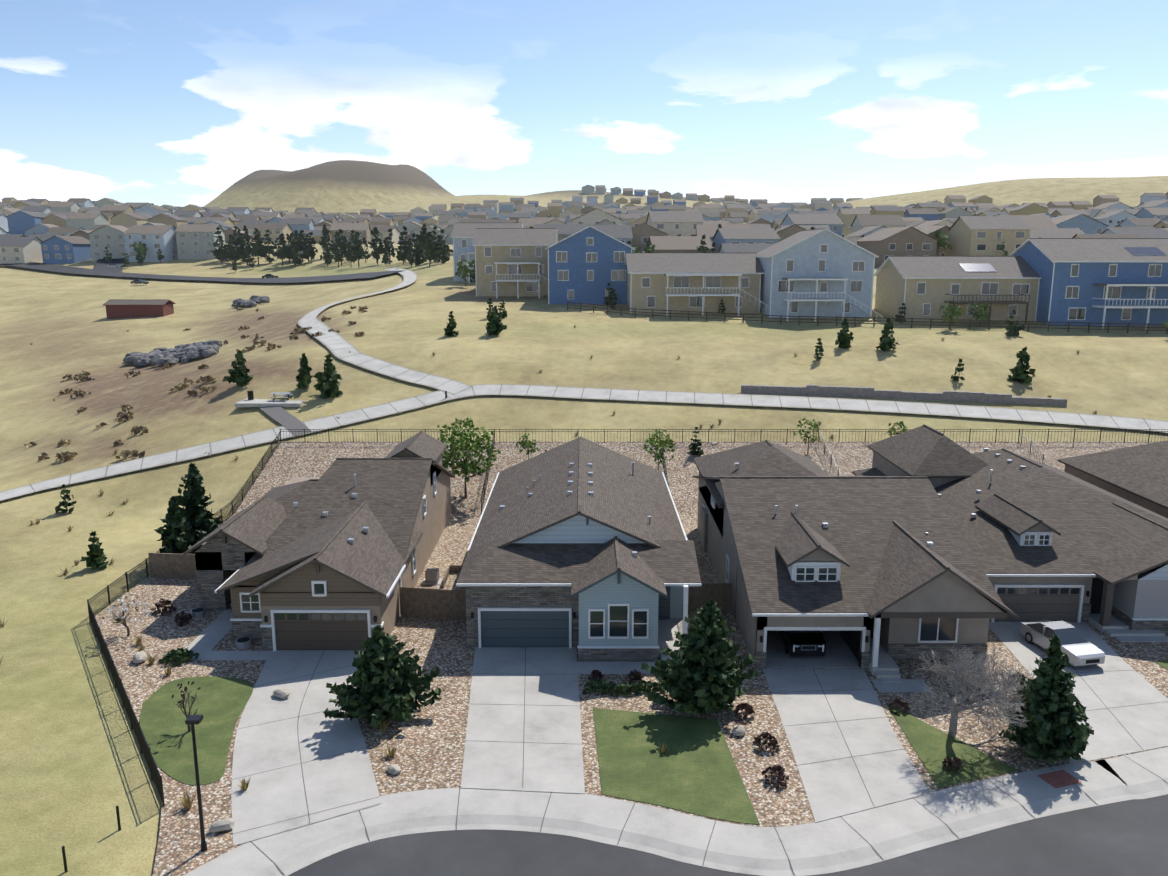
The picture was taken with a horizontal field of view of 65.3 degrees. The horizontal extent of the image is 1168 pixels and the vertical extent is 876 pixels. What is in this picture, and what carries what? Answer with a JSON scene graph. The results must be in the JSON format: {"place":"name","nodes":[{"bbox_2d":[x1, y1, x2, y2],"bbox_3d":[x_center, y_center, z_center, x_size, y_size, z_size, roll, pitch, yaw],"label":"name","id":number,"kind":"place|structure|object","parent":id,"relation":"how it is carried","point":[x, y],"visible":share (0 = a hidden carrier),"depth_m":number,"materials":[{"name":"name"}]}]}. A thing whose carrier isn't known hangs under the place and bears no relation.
{"place":"outdoors","nodes":[
{"label":"outdoors","id":0,"kind":"place"},
{"bbox_2d":[91,258,124,273],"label":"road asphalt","id":1,"kind":"structure","parent":0,"point":[100,267],"depth_m":304.90,"materials":[{"name":"grey asphalt"}]},
{"bbox_2d":[0,262,404,282],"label":"road asphalt","id":2,"kind":"structure","parent":0,"point":[55,268],"depth_m":273.89,"materials":[{"name":"grey asphalt"}]},
{"bbox_2d":[0,160,1167,875],"bbox_3d":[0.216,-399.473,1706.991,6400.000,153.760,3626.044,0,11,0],"label":"terrain","id":3,"kind":"structure","parent":0,"point":[74,770],"depth_m":103.54,"materials":[{"name":"beige plant"}]},
{"bbox_2d":[62,805,120,872],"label":"posts","id":4,"kind":"object","parent":3,"relation":"on","point":[63,847],"visible":1,"depth_m":32.29,"materials":[{"name":"black metal"}]},
{"bbox_2d":[154,462,223,554],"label":"dark conifers","id":5,"kind":"object","parent":3,"relation":"on","point":[192,523],"visible":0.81,"depth_m":65.07,"materials":[{"name":"green plant"}]},
{"bbox_2d":[103,247,278,317],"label":"park shed and cars","id":6,"kind":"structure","parent":3,"relation":"on","point":[126,308],"depth_m":191.70,"materials":[{"name":"red"}]},
{"bbox_2d":[123,295,269,366],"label":"riprap boulders","id":7,"kind":"object","parent":3,"relation":"on","point":[176,354],"visible":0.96,"depth_m":136.95,"materials":[{"name":"grey stone"}]},
{"bbox_2d":[235,391,304,406],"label":"bench seating area","id":8,"kind":"object","parent":3,"relation":"on","point":[251,402],"visible":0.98,"depth_m":95.77,"materials":[{"name":"concrete"}]},
{"bbox_2d":[259,401,309,435],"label":"path","id":9,"kind":"structure","parent":3,"relation":"on","point":[283,417],"depth_m":92.31,"materials":[{"name":"grey concrete"}]},
{"bbox_2d":[297,267,471,394],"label":"trail","id":10,"kind":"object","parent":3,"relation":"on","point":[338,346],"visible":0.96,"depth_m":108.30,"materials":[{"name":"concrete"}]},
{"bbox_2d":[55,299,1035,569],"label":"conifer trees","id":11,"kind":"object","parent":3,"relation":"on","point":[327,387],"visible":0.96,"depth_m":101.28,"materials":[{"name":"green plant"}]},
{"bbox_2d":[0,293,1097,663],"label":"shrubs","id":12,"kind":"object","parent":3,"relation":"on","point":[124,415],"visible":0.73,"depth_m":106.79,"materials":[{"name":"brown plant"}]},
{"bbox_2d":[0,185,1167,267],"bbox_3d":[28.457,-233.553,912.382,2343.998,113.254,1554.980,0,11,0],"label":"houses","id":13,"kind":"structure","parent":3,"relation":"on","point":[73,230],"depth_m":399.27,"materials":[{"name":"white"}]},
{"bbox_2d":[0,384,1167,500],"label":"trail","id":14,"kind":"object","parent":3,"relation":"on","point":[325,422],"visible":0.94,"depth_m":93.90,"materials":[{"name":"concrete"}]},
{"bbox_2d":[7,208,1167,335],"bbox_3d":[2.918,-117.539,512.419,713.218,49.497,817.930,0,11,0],"label":"trees","id":15,"kind":"object","parent":3,"relation":"on","point":[297,249],"visible":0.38,"depth_m":264.13,"materials":[{"name":"green plant"}]},
{"bbox_2d":[95,441,1167,875],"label":"ground rock","id":16,"kind":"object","parent":3,"relation":"on","point":[429,741],"visible":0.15,"depth_m":47.29,"materials":[{"name":"beige gravel"}]},
{"bbox_2d":[102,594,149,636],"bbox_3d":[-25.945,10.139,51.611,2.446,2.604,2.410,0,11,0],"label":"blossom tree","id":17,"kind":"object","parent":16,"relation":"on","point":[120,619],"visible":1,"depth_m":51.59,"materials":[{"name":"white plant"}]},
{"bbox_2d":[87,430,280,805],"bbox_3d":[-26.814,7.197,60.644,8.278,5.092,54.721,-3,12,-13],"label":"metal fence","id":18,"kind":"object","parent":16,"relation":"on","point":[156,776],"visible":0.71,"depth_m":51.52,"materials":[{"name":"black metal"}]},
{"bbox_2d":[185,715,206,851],"bbox_3d":[-13.768,12.497,32.693,0.470,5.350,0.400,0,11,0],"label":"street light pole","id":19,"kind":"object","parent":16,"relation":"on","point":[192,720],"visible":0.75,"depth_m":32.66,"materials":[{"name":"black metal"}]},
{"bbox_2d":[190,607,250,648],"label":"planter tubs","id":20,"kind":"object","parent":16,"relation":"on","point":[241,642],"visible":1,"depth_m":50.62,"materials":[{"name":"silver metal"}]},
{"bbox_2d":[183,431,454,650],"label":"house","id":21,"kind":"structure","parent":16,"relation":"on","point":[336,555],"depth_m":54.96,"materials":[{"name":"beige paint"}]},
{"bbox_2d":[323,625,444,727],"bbox_3d":[-9.216,10.832,42.524,4.148,4.856,5.629,10,15,41],"label":"pine tree","id":22,"kind":"object","parent":16,"relation":"on","point":[386,680],"visible":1,"depth_m":41.73,"materials":[{"name":"green plant"}]},
{"bbox_2d":[422,568,442,584],"bbox_3d":[-10.070,9.192,60.466,1.200,0.850,1.200,0,11,0],"label":"ac unit","id":23,"kind":"object","parent":16,"relation":"on","point":[432,576],"visible":0.83,"depth_m":60.10,"materials":[{"name":"grey metal"}]},
{"bbox_2d":[132,442,745,832],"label":"boulders","id":24,"kind":"object","parent":16,"relation":"on","point":[228,823],"visible":1,"depth_m":41.01,"materials":[{"name":"grey stone"}]},
{"bbox_2d":[148,553,731,620],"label":"wood fences","id":25,"kind":"object","parent":16,"relation":"on","point":[169,565],"visible":0.65,"depth_m":55.11,"materials":[{"name":"brown wood"}]},
{"bbox_2d":[456,436,701,661],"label":"house","id":26,"kind":"structure","parent":16,"relation":"on","point":[585,547],"depth_m":51.23,"materials":[{"name":"blue"}]},
{"bbox_2d":[132,598,1026,808],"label":"garden shrubs","id":27,"kind":"object","parent":16,"relation":"on","point":[176,656],"visible":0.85,"depth_m":44.98,"materials":[{"name":"green plant"}]},
{"bbox_2d":[139,659,1167,824],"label":"lawns","id":28,"kind":"structure","parent":16,"relation":"on","point":[693,769],"depth_m":39.90,"materials":[{"name":"green plant"}]},
{"bbox_2d":[172,681,199,731],"bbox_3d":[-17.912,12.226,41.299,1.134,2.522,1.930,-10,15,-41],"label":"lawn sapling","id":29,"kind":"object","parent":28,"relation":"on","point":[183,696],"depth_m":41.43,"materials":[{"name":"brown plant"}]},
{"bbox_2d":[436,417,907,497],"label":"backyard trees","id":30,"kind":"object","parent":16,"relation":"on","point":[465,466],"visible":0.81,"depth_m":78.01,"materials":[{"name":"green plant"}]},
{"bbox_2d":[181,609,1167,845],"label":"driveway","id":31,"kind":"structure","parent":16,"relation":"on","point":[299,759],"depth_m":41.68,"materials":[{"name":"concrete"}]},
{"bbox_2d":[1020,620,1104,665],"bbox_3d":[26.026,10.995,49.687,1.860,1.412,4.712,-2,12,-12],"label":"pickup truck","id":32,"kind":"object","parent":31,"relation":"on","point":[1078,648],"visible":0.81,"depth_m":49.07,"materials":[{"name":"silver metal"}]},
{"bbox_2d":[693,440,1017,681],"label":"house","id":33,"kind":"structure","parent":16,"relation":"on","point":[875,575],"depth_m":50.33,"materials":[{"name":"beige paint"}]},
{"bbox_2d":[774,630,825,655],"bbox_3d":[11.975,10.555,50.927,1.990,1.771,4.920,0,11,0],"label":"suv","id":34,"kind":"object","parent":33,"relation":"on","point":[804,642],"visible":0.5,"depth_m":48.78,"materials":[{"name":"black"}]},
{"bbox_2d":[909,644,1034,741],"bbox_3d":[17.912,11.345,39.945,7.572,5.688,4.921,-5,13,-25],"label":"bare tree","id":35,"kind":"object","parent":16,"relation":"on","point":[961,672],"visible":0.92,"depth_m":38.96,"materials":[{"name":"grey plant"}]},
{"bbox_2d":[852,424,1167,641],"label":"house","id":36,"kind":"structure","parent":16,"relation":"on","point":[1047,542],"depth_m":55.55,"materials":[{"name":"beige paint"}]},
{"bbox_2d":[999,634,1093,765],"bbox_3d":[20.077,11.110,39.124,3.998,5.633,3.721,0,11,0],"label":"pine tree","id":37,"kind":"object","parent":16,"relation":"on","point":[1053,731],"visible":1,"depth_m":38.52,"materials":[{"name":"green plant"}]},
{"bbox_2d":[1057,440,1167,517],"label":"house","id":38,"kind":"structure","parent":16,"relation":"on","point":[1138,475],"depth_m":74.14,"materials":[{"name":"beige paint"}]},
{"bbox_2d":[183,746,1167,875],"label":"sidewalk kerb","id":39,"kind":"structure","parent":3,"relation":"on","point":[876,834],"depth_m":34.90,"materials":[{"name":"concrete"}]},
{"bbox_2d":[641,598,758,715],"bbox_3d":[5.694,10.279,43.026,5.531,5.766,4.284,-6,13,-28],"label":"pine tree","id":40,"kind":"object","parent":3,"relation":"on","point":[702,673],"visible":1,"depth_m":42.55,"materials":[{"name":"green plant"}]},
{"bbox_2d":[280,429,1167,513],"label":"metal fence","id":41,"kind":"object","parent":3,"relation":"on","point":[836,470],"visible":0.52,"depth_m":87.12,"materials":[{"name":"black metal"}]},
{"bbox_2d":[450,223,1167,329],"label":"house row","id":42,"kind":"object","parent":3,"relation":"on","point":[822,272],"visible":0.94,"depth_m":132.20,"materials":[{"name":"white"}]},
{"bbox_2d":[567,301,1167,333],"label":"rail fence","id":43,"kind":"object","parent":3,"relation":"on","point":[893,321],"visible":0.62,"depth_m":125.51,"materials":[{"name":"brown"}]},
{"bbox_2d":[741,384,1066,405],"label":"retaining wall","id":44,"kind":"structure","parent":3,"relation":"on","point":[851,391],"depth_m":97.44,"materials":[{"name":"grey concrete"}]},
{"bbox_2d":[0,0,1167,206],"label":"sky","id":45,"kind":"structure","parent":0,"point":[157,102],"materials":[{"name":"blue"}]},
{"bbox_2d":[288,794,1167,875],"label":"street asphalt","id":46,"kind":"structure","parent":0,"point":[1126,838],"depth_m":33.20,"materials":[{"name":"grey asphalt"}]}
]}

